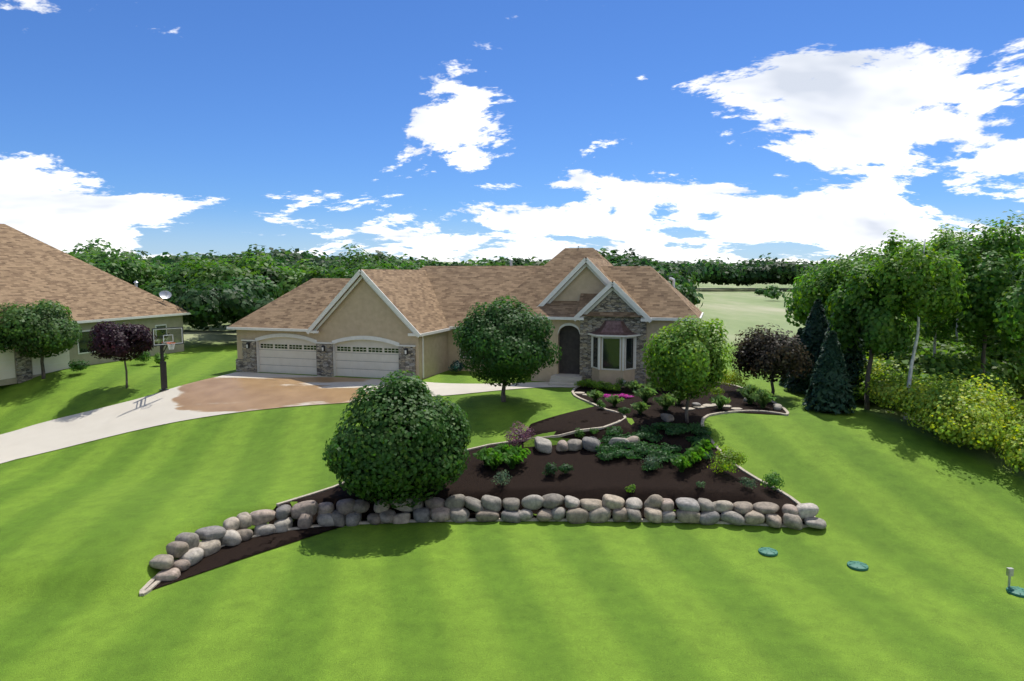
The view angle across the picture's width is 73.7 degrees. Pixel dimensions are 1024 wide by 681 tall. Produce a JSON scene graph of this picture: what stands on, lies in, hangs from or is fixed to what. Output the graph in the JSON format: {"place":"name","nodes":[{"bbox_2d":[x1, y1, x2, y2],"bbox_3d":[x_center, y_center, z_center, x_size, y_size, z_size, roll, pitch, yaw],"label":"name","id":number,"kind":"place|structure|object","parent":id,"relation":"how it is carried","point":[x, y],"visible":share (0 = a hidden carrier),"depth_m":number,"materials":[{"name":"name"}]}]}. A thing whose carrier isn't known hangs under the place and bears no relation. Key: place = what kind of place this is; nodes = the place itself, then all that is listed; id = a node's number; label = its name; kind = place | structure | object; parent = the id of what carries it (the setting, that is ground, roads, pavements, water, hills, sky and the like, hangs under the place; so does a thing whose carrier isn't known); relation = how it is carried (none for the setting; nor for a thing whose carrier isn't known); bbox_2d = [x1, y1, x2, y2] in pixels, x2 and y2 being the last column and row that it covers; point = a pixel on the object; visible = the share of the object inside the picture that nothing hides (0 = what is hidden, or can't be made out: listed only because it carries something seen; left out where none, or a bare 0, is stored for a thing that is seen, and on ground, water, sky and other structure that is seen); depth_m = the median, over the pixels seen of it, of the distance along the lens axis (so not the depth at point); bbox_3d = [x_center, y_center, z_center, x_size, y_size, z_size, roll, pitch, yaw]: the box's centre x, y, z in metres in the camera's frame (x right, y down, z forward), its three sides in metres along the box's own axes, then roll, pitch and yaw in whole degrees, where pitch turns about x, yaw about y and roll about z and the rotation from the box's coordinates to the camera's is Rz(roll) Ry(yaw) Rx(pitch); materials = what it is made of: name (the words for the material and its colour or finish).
{"place":"outdoors","nodes":[
{"label":"outdoors","id":0,"kind":"place"},
{"bbox_2d":[0,313,183,385],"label":"neighbour walls","id":1,"kind":"structure","parent":0,"point":[169,321],"depth_m":55.26,"materials":[{"name":"beige paint"}]},
{"bbox_2d":[14,341,32,382],"bbox_3d":[-34.319,1.921,40.307,0.420,2.800,12.100,2,6,17],"label":"neighbour stone","id":2,"kind":"object","parent":1,"relation":"attached to","point":[23,368],"visible":0.57,"depth_m":45.48,"materials":[{"name":"grey stone"}]},
{"bbox_2d":[0,343,69,379],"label":"neighbour garage doors","id":3,"kind":"structure","parent":1,"relation":"attached to","point":[9,366],"depth_m":46.39,"materials":[{"name":"white metal"}]},
{"bbox_2d":[0,224,188,326],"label":"neighbour roof","id":4,"kind":"structure","parent":1,"relation":"on","point":[32,269],"depth_m":51.93,"materials":[{"name":"brown"}]},
{"bbox_2d":[159,291,171,301],"bbox_3d":[-29.364,-3.511,57.894,0.764,1.428,0.668,0,6,0],"label":"satellite dish","id":5,"kind":"object","parent":4,"relation":"on","point":[165,294],"visible":0.96,"depth_m":57.92,"materials":[{"name":"white metal"}]},
{"bbox_2d":[0,313,190,371],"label":"trim","id":6,"kind":"structure","parent":1,"relation":"attached to","point":[124,318],"depth_m":52.73,"materials":[{"name":"white paint"}]},
{"bbox_2d":[79,325,165,352],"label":"window","id":7,"kind":"structure","parent":1,"relation":"in","point":[84,340],"depth_m":50.11,"materials":[{"name":"glass"}]},
{"bbox_2d":[0,372,575,462],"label":"driveway","id":8,"kind":"structure","parent":0,"point":[234,392],"depth_m":39.98,"materials":[{"name":"concrete"}]},
{"bbox_2d":[548,373,582,385],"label":"porch steps","id":9,"kind":"structure","parent":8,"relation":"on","point":[560,379],"depth_m":42.60,"materials":[{"name":"concrete"}]},
{"bbox_2d":[236,286,646,385],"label":"stone wall","id":10,"kind":"structure","parent":0,"point":[612,301],"depth_m":43.01,"materials":[{"name":"stone"}]},
{"bbox_2d":[0,259,1023,680],"bbox_3d":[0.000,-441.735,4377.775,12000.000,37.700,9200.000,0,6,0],"label":"ground","id":11,"kind":"structure","parent":0,"point":[924,525],"depth_m":22.49,"materials":[{"name":"green plant"}]},
{"bbox_2d":[159,333,169,390],"bbox_3d":[-21.543,1.293,42.329,1.342,3.673,0.450,5,7,40],"label":"basketball hoop pole","id":12,"kind":"object","parent":11,"relation":"on","point":[163,371],"visible":0.94,"depth_m":42.46,"materials":[{"name":"black metal"}]},
{"bbox_2d":[152,327,183,345],"bbox_3d":[-21.021,-0.254,41.734,0.060,1.070,1.830,5,7,40],"label":"hoop backboard frame","id":13,"kind":"object","parent":12,"relation":"attached to","point":[166,328],"visible":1,"depth_m":41.48,"materials":[{"name":"white metal"}]},
{"bbox_2d":[153,328,182,344],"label":"backboard lines","id":14,"kind":"object","parent":13,"relation":"attached to","point":[167,335],"visible":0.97,"depth_m":41.60,"materials":[{"name":"white paint"}]},
{"bbox_2d":[236,263,698,387],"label":"stone house wall","id":15,"kind":"structure","parent":11,"relation":"on","point":[362,309],"depth_m":44.87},
{"bbox_2d":[246,342,407,354],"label":"sconces","id":16,"kind":"object","parent":15,"relation":"attached to","point":[323,346],"visible":1,"depth_m":45.93,"materials":[{"name":"black metal"}]},
{"bbox_2d":[259,337,398,377],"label":"garage doors","id":17,"kind":"structure","parent":15,"relation":"attached to","point":[379,365],"depth_m":46.27,"materials":[{"name":"white metal"}]},
{"bbox_2d":[228,248,701,333],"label":"house roof","id":18,"kind":"structure","parent":15,"relation":"on","point":[424,299],"depth_m":48.31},
{"bbox_2d":[226,258,703,381],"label":"house trim","id":19,"kind":"structure","parent":15,"relation":"attached to","point":[603,293],"depth_m":43.69,"materials":[{"name":"white paint"}]},
{"bbox_2d":[591,321,636,335],"bbox_3d":[6.136,-0.742,41.667,3.210,0.840,1.118,2,6,17],"label":"bay window roof","id":20,"kind":"structure","parent":15,"relation":"attached to","point":[613,328],"depth_m":41.77,"materials":[{"name":"brown metal"}]},
{"bbox_2d":[578,246,674,287],"bbox_3d":[7.687,-5.031,47.636,0.430,3.350,8.373,-6,8,-44],"label":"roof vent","id":21,"kind":"object","parent":15,"relation":"on","point":[673,281],"visible":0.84,"depth_m":44.81,"materials":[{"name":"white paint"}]},
{"bbox_2d":[139,382,814,595],"bbox_3d":[0.944,5.170,32.632,28.904,3.070,18.725,-1,6,-11],"label":"bed edging","id":22,"kind":"object","parent":11,"relation":"on","point":[146,588],"visible":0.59,"depth_m":28.10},
{"bbox_2d":[151,383,803,589],"bbox_3d":[0.945,5.168,32.617,28.789,2.977,18.581,-1,6,-11],"label":"planting bed","id":23,"kind":"object","parent":11,"relation":"on","point":[591,476],"visible":0.59,"depth_m":28.13,"materials":[{"name":"brown soil"}]},
{"bbox_2d":[534,436,639,452],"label":"boulders","id":24,"kind":"object","parent":23,"relation":"on","point":[544,445],"visible":0.82,"depth_m":30.38,"materials":[{"name":"grey stone"}]},
{"bbox_2d":[473,369,784,492],"bbox_3d":[6.574,3.784,34.219,12.789,3.005,17.943,2,6,19],"label":"bed planting","id":25,"kind":"object","parent":23,"relation":"on","point":[512,456],"visible":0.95,"depth_m":30.17,"materials":[{"name":"green plant"}]},
{"bbox_2d":[574,392,742,409],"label":"stepping stones","id":26,"kind":"object","parent":23,"relation":"on","point":[701,406],"visible":0.67,"depth_m":35.52,"materials":[{"name":"beige stone"}]},
{"bbox_2d":[591,398,781,438],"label":"bed rocks","id":27,"kind":"object","parent":23,"relation":"on","point":[665,417],"visible":0.69,"depth_m":33.23,"materials":[{"name":"grey stone"}]},
{"bbox_2d":[149,493,826,580],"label":"boulder wall","id":28,"kind":"structure","parent":11,"relation":"on","point":[188,549],"depth_m":26.00,"materials":[{"name":"grey stone"}]},
{"bbox_2d":[0,210,1023,507],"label":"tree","id":29,"kind":"object","parent":11,"relation":"on","point":[976,288],"depth_m":34.02,"materials":[{"name":"green plant"}]},
{"bbox_2d":[62,238,1023,402],"bbox_3d":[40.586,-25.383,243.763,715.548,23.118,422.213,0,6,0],"label":"woods foliage","id":30,"kind":"object","parent":11,"relation":"on","point":[209,289],"visible":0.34,"depth_m":79.99,"materials":[{"name":"green plant"}]},
{"bbox_2d":[779,290,893,414],"bbox_3d":[18.186,0.384,39.544,12.445,6.835,6.908,-6,8,-44],"label":"spruce tree","id":31,"kind":"object","parent":11,"relation":"on","point":[828,380],"visible":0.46,"depth_m":34.89,"materials":[{"name":"green plant"}]},
{"bbox_2d":[758,547,1023,597],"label":"septic tank lids","id":32,"kind":"object","parent":11,"relation":"on","point":[1017,591],"visible":1,"depth_m":22.39,"materials":[{"name":"green plastic"}]},
{"bbox_2d":[903,239,957,418],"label":"birch trunks","id":33,"kind":"object","parent":11,"relation":"on","point":[909,380],"visible":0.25,"depth_m":34.08,"materials":[{"name":"white plant"}]},
{"bbox_2d":[1006,567,1013,586],"bbox_3d":[15.267,7.336,20.954,0.160,0.720,0.115,0,6,0],"label":"vent pipe","id":34,"kind":"object","parent":11,"relation":"on","point":[1009,572],"visible":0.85,"depth_m":20.93,"materials":[{"name":"white plastic"}]},
{"bbox_2d":[0,0,1023,264],"label":"sky","id":35,"kind":"structure","parent":0,"point":[459,130],"materials":[{"name":"blue"}]}
]}

